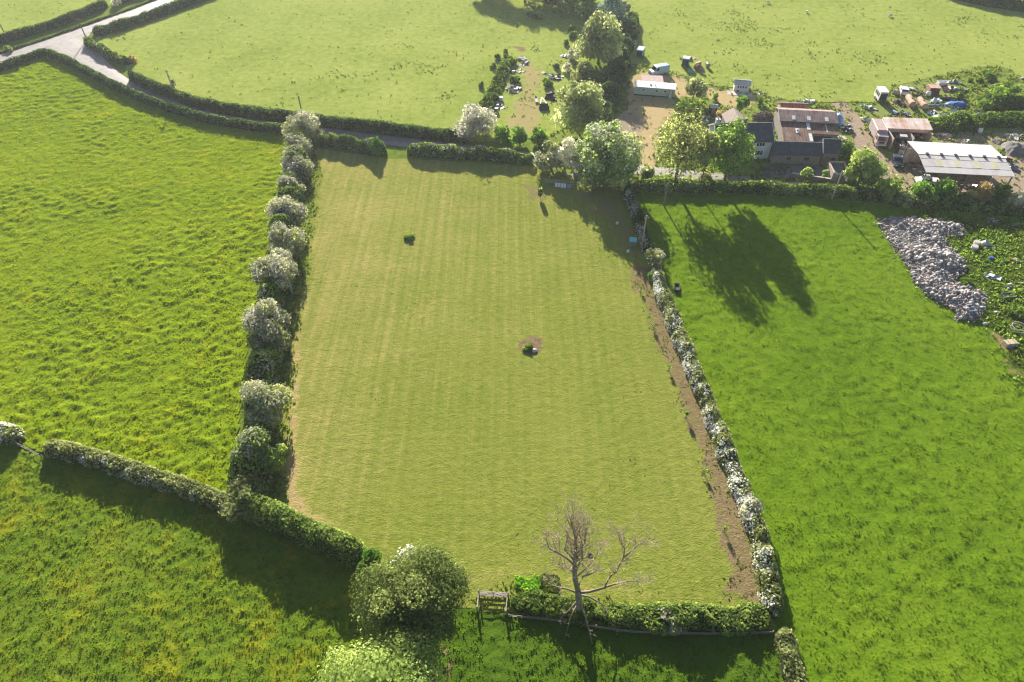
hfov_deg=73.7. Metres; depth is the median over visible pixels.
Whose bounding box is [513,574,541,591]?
nettle clump
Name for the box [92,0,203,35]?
hedge
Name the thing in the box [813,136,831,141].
door
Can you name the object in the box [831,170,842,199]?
telegraph pole
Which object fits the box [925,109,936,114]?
scrap heap
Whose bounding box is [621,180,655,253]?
hedge
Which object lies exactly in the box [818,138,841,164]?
outhouse
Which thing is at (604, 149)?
chestnut tree
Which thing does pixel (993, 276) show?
scrap heap
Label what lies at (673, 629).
hawthorn bush
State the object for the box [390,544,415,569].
hawthorn tree
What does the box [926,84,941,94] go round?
rusty container
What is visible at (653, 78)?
flat roofed shed
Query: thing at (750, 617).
hedge
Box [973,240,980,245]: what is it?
plastic tub
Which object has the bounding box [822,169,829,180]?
young tree
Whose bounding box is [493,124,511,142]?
bush
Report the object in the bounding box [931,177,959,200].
bush
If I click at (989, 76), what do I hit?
bramble mound
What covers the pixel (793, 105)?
shed
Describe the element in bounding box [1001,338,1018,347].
straw bale
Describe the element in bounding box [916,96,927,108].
tank
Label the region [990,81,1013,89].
bramble mound
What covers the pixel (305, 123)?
hawthorn tree
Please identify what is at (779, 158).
door
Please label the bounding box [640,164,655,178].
bush
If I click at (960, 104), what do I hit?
tarpaulin heap
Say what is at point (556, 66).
bush
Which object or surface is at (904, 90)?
scrap car
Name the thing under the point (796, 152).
stable block
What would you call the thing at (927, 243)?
rubble
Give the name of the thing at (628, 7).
tree
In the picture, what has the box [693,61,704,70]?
rusty wagon
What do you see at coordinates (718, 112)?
bush
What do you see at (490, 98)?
bramble bank
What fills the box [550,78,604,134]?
tree
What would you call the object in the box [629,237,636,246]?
hut
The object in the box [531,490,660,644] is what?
dead tree
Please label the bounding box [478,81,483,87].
bush
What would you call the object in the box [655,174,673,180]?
bush
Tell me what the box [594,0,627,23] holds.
conifer tree
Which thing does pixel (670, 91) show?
door
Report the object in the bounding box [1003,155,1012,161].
scrap heap
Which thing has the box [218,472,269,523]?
elder bush
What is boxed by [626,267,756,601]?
grass
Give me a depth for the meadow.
118.90 m
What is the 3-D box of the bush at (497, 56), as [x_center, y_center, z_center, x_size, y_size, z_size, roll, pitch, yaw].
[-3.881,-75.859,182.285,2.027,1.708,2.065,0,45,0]
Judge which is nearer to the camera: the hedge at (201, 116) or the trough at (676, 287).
the trough at (676, 287)
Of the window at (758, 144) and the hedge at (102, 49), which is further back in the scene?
the hedge at (102, 49)
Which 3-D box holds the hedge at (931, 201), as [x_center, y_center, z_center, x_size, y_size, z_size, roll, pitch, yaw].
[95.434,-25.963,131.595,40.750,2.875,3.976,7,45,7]
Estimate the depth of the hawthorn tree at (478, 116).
149.30 m
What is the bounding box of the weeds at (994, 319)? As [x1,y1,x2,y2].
[915,209,1023,372]
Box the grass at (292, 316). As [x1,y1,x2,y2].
[269,148,322,500]
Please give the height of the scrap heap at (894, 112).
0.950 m
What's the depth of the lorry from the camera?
149.70 m
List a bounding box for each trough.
[674,283,679,291]
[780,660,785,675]
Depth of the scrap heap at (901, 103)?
163.97 m
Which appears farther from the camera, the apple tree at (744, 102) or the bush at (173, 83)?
the bush at (173, 83)
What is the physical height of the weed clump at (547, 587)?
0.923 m
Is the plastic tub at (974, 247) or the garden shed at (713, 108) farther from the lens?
the garden shed at (713, 108)
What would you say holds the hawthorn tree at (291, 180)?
on the ground at (394, 152)
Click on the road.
(75, 33)
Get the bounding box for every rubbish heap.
[495,100,504,108]
[506,84,521,93]
[929,97,942,104]
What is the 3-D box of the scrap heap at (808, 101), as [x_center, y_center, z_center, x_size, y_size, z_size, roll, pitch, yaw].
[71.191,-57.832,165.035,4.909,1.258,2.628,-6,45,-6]
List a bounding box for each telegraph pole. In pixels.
[641,215,648,247]
[663,183,669,205]
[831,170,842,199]
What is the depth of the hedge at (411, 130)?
156.68 m
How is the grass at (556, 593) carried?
on the mown field at (435, 441)
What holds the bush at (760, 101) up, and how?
on the farm ground at (653, 119)
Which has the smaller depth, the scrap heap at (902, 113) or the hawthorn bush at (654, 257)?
the hawthorn bush at (654, 257)
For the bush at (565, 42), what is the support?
on the pasture at (346, 32)
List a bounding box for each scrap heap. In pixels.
[509,68,523,73]
[516,56,528,65]
[545,91,555,100]
[548,74,563,79]
[701,114,715,123]
[796,99,815,103]
[860,104,877,110]
[860,116,871,123]
[889,110,897,115]
[894,99,905,107]
[898,110,910,116]
[908,163,923,172]
[911,132,922,138]
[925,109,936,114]
[934,132,952,139]
[941,181,962,188]
[943,85,960,92]
[945,79,962,83]
[955,138,970,143]
[961,181,994,189]
[970,109,986,114]
[981,217,999,223]
[984,271,1001,280]
[991,138,1005,143]
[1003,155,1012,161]
[1004,132,1023,139]
[1008,163,1019,172]
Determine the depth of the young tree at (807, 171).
137.83 m
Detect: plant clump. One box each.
[403,233,414,239]
[522,343,532,352]
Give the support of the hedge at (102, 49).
on the ground at (394, 152)
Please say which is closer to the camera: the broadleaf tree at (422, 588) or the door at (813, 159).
the broadleaf tree at (422, 588)
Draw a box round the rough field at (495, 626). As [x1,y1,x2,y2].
[0,442,787,681]
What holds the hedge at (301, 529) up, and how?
on the ground at (394, 152)
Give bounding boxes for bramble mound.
[955,91,964,98]
[974,92,998,110]
[975,77,983,82]
[981,69,993,73]
[984,72,997,80]
[989,84,1021,109]
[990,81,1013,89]
[1007,306,1023,318]
[1014,93,1023,110]
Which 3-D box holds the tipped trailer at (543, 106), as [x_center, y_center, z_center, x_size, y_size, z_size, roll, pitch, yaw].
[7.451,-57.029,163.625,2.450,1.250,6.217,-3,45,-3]
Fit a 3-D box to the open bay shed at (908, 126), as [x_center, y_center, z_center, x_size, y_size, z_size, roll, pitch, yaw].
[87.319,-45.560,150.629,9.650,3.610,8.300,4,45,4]
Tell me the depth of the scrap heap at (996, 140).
151.33 m
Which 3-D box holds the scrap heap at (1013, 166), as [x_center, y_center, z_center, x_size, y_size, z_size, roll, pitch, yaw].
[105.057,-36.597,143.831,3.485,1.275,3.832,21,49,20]
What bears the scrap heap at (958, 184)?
on the farm ground at (653, 119)
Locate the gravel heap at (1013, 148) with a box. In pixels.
[999,141,1023,155]
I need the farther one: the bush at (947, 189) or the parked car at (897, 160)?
the parked car at (897, 160)
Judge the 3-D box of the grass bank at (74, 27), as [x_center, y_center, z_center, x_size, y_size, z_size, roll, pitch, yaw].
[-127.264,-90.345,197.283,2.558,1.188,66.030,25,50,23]
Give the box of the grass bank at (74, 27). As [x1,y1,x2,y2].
[0,0,155,53]
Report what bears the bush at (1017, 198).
on the farm ground at (653, 119)
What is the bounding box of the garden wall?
[791,172,830,181]
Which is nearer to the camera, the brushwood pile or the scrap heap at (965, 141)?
the scrap heap at (965, 141)
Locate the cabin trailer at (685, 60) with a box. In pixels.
[681,55,690,66]
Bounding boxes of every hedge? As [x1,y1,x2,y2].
[0,0,108,43]
[0,48,283,134]
[0,421,25,444]
[42,438,234,515]
[82,35,130,65]
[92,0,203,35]
[127,69,467,143]
[225,129,311,494]
[234,491,366,569]
[315,132,386,155]
[406,142,534,164]
[510,589,595,628]
[594,601,770,636]
[595,11,638,124]
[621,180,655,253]
[632,177,899,203]
[651,268,783,618]
[772,626,807,681]
[899,191,1023,215]
[960,0,1023,11]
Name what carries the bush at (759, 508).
on the ground at (394, 152)
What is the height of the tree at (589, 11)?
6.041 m
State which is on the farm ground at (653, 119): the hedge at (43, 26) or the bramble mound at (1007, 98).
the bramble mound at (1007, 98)
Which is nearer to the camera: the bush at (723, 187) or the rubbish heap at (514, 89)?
the bush at (723, 187)
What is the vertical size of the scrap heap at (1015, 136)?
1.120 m
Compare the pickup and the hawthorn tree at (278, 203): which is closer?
the hawthorn tree at (278, 203)
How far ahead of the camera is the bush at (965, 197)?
132.10 m
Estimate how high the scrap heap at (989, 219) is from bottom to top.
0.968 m
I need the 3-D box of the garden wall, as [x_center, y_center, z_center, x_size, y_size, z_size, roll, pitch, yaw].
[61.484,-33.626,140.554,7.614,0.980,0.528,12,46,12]
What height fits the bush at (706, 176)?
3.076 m
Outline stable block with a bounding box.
[769,141,822,164]
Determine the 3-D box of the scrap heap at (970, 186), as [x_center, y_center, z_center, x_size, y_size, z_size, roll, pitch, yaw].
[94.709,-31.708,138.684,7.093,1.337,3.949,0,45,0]
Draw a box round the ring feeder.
[1011,321,1023,332]
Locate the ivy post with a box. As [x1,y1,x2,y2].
[538,187,542,196]
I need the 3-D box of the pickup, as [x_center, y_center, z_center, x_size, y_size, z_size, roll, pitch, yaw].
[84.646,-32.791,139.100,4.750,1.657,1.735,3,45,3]
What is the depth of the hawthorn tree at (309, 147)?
143.94 m
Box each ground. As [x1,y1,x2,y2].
[0,0,776,635]
[539,64,1023,215]
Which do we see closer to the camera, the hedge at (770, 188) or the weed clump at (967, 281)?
the weed clump at (967, 281)
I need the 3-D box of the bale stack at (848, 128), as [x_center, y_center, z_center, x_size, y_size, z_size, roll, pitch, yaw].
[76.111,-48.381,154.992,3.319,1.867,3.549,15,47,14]
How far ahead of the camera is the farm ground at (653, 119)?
158.32 m
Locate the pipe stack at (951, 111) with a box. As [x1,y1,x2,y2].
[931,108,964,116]
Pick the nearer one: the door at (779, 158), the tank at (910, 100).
the door at (779, 158)
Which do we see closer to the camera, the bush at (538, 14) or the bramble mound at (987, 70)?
the bramble mound at (987, 70)
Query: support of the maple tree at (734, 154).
on the farm ground at (653, 119)
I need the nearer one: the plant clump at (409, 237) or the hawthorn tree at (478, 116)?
the plant clump at (409, 237)
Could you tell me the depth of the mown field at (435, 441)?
100.11 m
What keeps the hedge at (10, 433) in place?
on the ground at (394, 152)
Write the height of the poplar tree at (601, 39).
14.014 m
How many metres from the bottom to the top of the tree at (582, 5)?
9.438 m
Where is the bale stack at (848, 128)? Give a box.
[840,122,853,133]
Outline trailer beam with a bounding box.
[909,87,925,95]
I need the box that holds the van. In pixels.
[648,62,669,74]
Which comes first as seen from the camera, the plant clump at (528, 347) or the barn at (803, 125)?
the plant clump at (528, 347)
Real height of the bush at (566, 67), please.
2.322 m
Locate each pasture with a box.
[0,0,111,32]
[95,0,603,141]
[607,0,1023,101]
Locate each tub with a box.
[936,80,948,85]
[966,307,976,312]
[971,244,978,250]
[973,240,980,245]
[981,239,989,245]
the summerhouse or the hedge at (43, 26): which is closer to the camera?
the summerhouse
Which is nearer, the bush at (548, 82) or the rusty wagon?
the bush at (548, 82)
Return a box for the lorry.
[868,118,888,145]
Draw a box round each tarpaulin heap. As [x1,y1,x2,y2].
[837,112,844,126]
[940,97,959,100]
[944,101,969,108]
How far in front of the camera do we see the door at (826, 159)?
144.00 m
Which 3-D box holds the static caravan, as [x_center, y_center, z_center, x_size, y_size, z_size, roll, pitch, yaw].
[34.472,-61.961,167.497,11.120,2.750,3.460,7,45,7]
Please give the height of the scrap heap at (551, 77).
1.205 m
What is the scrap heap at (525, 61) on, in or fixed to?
on the pasture at (346, 32)
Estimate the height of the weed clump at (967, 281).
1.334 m
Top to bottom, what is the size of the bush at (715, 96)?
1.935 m
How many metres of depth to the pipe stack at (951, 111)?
160.68 m
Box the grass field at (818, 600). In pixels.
[635,192,1023,681]
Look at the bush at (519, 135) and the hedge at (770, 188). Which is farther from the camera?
the bush at (519, 135)
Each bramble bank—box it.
[478,56,513,110]
[927,111,1023,132]
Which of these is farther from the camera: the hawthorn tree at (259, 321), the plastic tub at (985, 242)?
the plastic tub at (985, 242)
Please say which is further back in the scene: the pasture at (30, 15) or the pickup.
the pasture at (30, 15)
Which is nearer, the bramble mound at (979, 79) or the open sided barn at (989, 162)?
the open sided barn at (989, 162)
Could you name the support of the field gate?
on the ground at (394, 152)
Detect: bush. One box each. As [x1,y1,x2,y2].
[3,45,13,51]
[111,0,121,5]
[128,55,137,63]
[170,79,175,87]
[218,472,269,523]
[367,136,383,155]
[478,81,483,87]
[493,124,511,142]
[494,54,500,59]
[509,75,519,82]
[510,58,517,64]
[511,125,527,145]
[526,10,542,19]
[530,127,548,147]
[542,78,553,86]
[553,63,559,68]
[561,61,571,72]
[563,39,568,45]
[567,24,575,31]
[567,47,578,60]
[569,30,577,38]
[570,60,592,81]
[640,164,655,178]
[644,248,665,270]
[647,269,654,283]
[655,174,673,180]
[658,606,681,635]
[674,96,700,117]
[682,176,697,190]
[700,172,712,180]
[711,93,718,100]
[716,108,724,120]
[716,180,727,193]
[738,496,763,522]
[757,97,764,105]
[762,104,768,109]
[839,142,853,157]
[875,175,905,202]
[896,190,915,208]
[910,179,932,196]
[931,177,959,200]
[956,192,972,203]
[966,181,993,200]
[992,181,1012,201]
[1005,189,1023,207]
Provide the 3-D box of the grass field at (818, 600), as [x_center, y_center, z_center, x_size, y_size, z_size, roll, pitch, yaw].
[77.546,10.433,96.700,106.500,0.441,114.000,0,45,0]
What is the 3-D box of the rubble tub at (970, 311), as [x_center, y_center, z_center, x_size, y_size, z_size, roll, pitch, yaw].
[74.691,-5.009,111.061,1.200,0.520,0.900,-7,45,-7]
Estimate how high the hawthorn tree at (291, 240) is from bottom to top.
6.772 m
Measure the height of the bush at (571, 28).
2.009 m
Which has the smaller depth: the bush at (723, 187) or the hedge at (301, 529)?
the hedge at (301, 529)
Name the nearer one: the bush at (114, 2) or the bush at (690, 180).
the bush at (690, 180)
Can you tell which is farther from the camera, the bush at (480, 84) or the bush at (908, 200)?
the bush at (480, 84)
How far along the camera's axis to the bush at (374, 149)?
145.59 m
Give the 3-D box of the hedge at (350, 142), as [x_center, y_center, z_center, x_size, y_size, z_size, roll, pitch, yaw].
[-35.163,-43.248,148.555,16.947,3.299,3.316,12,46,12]
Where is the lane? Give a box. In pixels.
[47,37,814,183]
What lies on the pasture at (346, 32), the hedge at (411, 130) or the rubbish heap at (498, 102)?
the rubbish heap at (498, 102)
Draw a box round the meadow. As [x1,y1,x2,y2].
[0,56,286,494]
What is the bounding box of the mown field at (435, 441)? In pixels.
[267,148,776,629]
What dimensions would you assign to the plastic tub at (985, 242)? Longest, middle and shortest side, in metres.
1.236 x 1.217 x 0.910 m
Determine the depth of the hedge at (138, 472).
88.14 m
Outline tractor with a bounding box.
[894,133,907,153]
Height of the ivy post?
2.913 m
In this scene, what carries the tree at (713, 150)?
on the farm ground at (653, 119)
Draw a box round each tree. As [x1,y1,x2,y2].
[233,424,287,473]
[237,379,293,427]
[239,297,293,350]
[248,246,299,290]
[264,194,307,223]
[267,221,309,258]
[277,174,306,194]
[280,155,313,175]
[281,109,324,142]
[282,133,314,157]
[309,621,455,681]
[338,537,475,648]
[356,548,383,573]
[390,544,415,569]
[452,102,497,143]
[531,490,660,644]
[532,139,565,170]
[542,0,554,6]
[547,0,577,12]
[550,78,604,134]
[553,136,577,169]
[569,0,596,14]
[572,119,646,192]
[573,9,626,64]
[582,1,603,22]
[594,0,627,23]
[620,0,630,12]
[650,106,714,180]
[685,77,708,98]
[693,131,722,192]
[709,115,756,180]
[735,94,749,111]
[800,167,813,182]
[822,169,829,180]
[843,146,890,186]
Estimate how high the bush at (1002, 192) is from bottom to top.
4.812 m
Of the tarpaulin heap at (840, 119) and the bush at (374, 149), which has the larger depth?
the tarpaulin heap at (840, 119)
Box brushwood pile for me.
[752,110,773,121]
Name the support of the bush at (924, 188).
on the farm ground at (653, 119)
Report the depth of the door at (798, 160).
144.16 m
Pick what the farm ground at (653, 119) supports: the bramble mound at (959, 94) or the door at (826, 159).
the bramble mound at (959, 94)
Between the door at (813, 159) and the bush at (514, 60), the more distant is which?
the bush at (514, 60)
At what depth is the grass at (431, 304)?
116.67 m
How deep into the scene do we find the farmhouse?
144.08 m
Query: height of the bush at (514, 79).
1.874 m
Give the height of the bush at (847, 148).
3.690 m
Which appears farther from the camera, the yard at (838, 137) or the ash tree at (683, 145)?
the yard at (838, 137)
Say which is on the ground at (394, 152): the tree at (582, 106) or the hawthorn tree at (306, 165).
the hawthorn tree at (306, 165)
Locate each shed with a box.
[641,75,663,82]
[708,104,717,113]
[777,102,808,108]
[826,161,847,182]
[883,117,933,148]
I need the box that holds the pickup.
[913,174,940,185]
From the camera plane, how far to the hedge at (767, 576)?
90.44 m
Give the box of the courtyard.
[761,164,826,181]
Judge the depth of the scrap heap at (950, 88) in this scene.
169.26 m
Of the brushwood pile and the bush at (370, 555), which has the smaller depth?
the bush at (370, 555)
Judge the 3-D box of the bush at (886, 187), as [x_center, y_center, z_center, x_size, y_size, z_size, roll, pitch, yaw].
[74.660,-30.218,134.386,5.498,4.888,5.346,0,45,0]
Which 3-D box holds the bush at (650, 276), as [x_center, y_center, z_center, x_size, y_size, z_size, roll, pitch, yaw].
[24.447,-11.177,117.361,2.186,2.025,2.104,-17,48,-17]
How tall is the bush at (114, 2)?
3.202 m
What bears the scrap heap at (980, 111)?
on the farm ground at (653, 119)
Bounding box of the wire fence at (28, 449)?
[15,441,42,457]
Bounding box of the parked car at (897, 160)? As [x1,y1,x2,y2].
[890,154,903,167]
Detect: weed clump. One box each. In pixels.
[537,572,559,596]
[959,277,972,285]
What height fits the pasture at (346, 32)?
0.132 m
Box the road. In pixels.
[0,0,173,62]
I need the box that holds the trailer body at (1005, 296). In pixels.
[1000,292,1016,298]
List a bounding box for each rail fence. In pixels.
[508,613,773,634]
[545,178,590,184]
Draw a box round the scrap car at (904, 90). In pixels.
[899,86,908,94]
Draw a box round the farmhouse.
[708,108,774,158]
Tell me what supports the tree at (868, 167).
on the farm ground at (653, 119)
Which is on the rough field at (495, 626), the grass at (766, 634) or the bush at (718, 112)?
the grass at (766, 634)
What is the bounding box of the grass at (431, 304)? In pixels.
[298,157,700,601]
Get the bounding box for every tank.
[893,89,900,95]
[905,94,915,106]
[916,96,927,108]
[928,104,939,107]
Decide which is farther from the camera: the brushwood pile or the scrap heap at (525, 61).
the scrap heap at (525, 61)
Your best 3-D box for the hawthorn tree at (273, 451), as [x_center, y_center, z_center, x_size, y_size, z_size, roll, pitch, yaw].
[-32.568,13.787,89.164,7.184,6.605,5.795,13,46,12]
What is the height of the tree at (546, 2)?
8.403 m
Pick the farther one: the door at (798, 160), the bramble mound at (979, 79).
the bramble mound at (979, 79)
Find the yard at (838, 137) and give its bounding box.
[837,134,851,142]
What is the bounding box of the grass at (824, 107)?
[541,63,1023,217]
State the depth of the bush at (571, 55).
180.81 m
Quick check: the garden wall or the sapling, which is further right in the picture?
the garden wall
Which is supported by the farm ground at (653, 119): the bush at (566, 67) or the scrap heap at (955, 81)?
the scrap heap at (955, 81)
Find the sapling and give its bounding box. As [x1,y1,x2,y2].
[722,525,728,533]
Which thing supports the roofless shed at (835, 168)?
on the farm ground at (653, 119)
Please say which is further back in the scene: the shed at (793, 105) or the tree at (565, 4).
the tree at (565, 4)
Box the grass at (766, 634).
[433,609,783,681]
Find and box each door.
[668,90,672,97]
[775,155,782,163]
[794,156,802,164]
[809,156,817,164]
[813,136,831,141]
[822,157,829,164]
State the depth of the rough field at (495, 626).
76.40 m
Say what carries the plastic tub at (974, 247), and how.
on the grass field at (818, 600)
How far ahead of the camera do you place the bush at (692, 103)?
157.94 m
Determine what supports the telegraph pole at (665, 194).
on the grass field at (818, 600)
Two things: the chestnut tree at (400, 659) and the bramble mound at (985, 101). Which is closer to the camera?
the chestnut tree at (400, 659)
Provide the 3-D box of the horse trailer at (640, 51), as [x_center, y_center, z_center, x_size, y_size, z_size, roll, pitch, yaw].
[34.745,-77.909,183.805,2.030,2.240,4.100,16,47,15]
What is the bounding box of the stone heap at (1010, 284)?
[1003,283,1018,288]
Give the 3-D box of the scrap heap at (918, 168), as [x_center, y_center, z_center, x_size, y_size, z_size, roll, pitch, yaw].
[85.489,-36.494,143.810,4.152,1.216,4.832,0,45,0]
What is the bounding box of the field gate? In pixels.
[478,589,508,597]
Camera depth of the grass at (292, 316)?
114.92 m
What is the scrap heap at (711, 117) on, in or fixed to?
on the farm ground at (653, 119)
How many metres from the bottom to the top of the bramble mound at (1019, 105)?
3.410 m
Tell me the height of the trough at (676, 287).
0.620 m
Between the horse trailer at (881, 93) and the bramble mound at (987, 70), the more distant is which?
the bramble mound at (987, 70)
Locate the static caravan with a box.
[629,80,675,97]
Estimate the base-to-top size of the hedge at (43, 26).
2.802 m
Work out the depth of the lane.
161.25 m
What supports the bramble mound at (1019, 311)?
on the ground at (394, 152)
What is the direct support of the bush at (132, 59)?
on the pasture at (346, 32)
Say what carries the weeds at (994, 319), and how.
on the grass field at (818, 600)
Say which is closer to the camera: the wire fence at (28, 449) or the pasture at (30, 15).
the wire fence at (28, 449)
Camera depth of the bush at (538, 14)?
202.73 m
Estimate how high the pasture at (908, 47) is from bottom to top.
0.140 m
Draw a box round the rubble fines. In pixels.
[887,223,973,317]
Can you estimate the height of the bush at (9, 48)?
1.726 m
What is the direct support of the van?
on the farm ground at (653, 119)
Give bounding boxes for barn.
[773,107,838,141]
[902,141,1014,193]
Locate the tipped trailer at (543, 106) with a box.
[539,97,548,110]
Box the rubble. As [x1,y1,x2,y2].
[876,215,990,324]
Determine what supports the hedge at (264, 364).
on the ground at (394, 152)
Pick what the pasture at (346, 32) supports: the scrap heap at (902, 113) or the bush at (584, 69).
the bush at (584, 69)
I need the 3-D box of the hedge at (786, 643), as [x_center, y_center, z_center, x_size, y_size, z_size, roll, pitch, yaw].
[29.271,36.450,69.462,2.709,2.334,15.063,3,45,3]
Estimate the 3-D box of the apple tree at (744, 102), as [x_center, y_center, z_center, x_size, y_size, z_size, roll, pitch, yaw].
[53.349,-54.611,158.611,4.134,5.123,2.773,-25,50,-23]
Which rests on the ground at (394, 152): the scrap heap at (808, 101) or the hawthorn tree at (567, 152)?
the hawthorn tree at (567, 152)
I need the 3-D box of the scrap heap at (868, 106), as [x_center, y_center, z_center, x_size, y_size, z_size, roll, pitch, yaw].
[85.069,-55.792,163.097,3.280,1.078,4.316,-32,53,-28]
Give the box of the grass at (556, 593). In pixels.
[472,580,770,630]
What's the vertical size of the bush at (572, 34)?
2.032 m
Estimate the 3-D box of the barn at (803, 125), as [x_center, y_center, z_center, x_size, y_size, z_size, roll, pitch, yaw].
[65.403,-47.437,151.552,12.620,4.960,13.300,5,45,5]
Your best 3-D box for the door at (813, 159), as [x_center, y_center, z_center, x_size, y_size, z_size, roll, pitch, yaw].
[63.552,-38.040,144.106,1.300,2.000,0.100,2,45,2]
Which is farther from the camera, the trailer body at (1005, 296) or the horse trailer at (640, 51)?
the horse trailer at (640, 51)
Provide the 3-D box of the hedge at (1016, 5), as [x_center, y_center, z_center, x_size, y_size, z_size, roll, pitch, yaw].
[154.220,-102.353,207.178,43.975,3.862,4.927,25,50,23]
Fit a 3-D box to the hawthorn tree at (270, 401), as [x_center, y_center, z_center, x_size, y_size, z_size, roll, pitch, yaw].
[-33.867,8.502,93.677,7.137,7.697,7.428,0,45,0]
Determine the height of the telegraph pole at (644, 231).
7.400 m
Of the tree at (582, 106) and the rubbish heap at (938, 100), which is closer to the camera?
the tree at (582, 106)
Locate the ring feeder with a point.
(1015, 328)
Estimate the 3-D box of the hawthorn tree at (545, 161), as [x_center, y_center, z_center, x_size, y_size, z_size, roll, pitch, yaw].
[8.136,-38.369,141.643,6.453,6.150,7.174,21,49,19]
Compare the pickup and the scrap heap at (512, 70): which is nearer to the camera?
the pickup
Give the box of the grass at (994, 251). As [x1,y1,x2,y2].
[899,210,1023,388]
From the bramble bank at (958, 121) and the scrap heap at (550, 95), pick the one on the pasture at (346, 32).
the scrap heap at (550, 95)
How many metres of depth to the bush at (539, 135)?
148.54 m
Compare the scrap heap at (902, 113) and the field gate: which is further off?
the scrap heap at (902, 113)
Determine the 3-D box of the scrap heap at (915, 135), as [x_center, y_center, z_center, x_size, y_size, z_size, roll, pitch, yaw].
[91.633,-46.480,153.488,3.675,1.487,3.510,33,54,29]
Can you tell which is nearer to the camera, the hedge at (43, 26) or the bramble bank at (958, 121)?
the bramble bank at (958, 121)
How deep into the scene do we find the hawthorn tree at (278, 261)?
111.56 m
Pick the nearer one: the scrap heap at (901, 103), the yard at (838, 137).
the yard at (838, 137)
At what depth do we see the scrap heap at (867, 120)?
158.29 m
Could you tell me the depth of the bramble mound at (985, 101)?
160.24 m
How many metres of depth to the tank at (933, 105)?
162.79 m
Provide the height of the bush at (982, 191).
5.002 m
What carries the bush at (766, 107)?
on the farm ground at (653, 119)
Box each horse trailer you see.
[636,46,644,56]
[874,86,889,100]
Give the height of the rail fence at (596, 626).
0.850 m
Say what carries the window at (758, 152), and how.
in the farmhouse
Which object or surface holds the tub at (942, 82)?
on the farm ground at (653, 119)
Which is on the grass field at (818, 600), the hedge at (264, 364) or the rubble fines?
the rubble fines
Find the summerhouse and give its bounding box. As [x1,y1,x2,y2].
[727,79,752,96]
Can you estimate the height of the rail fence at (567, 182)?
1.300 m
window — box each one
[754,150,763,155]
[756,143,764,146]
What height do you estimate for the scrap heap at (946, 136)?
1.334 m
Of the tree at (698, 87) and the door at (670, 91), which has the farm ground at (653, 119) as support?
the tree at (698, 87)
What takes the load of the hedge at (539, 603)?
on the ground at (394, 152)
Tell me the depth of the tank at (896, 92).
167.27 m
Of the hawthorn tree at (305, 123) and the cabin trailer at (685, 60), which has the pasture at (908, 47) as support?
the cabin trailer at (685, 60)
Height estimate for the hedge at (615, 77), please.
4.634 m

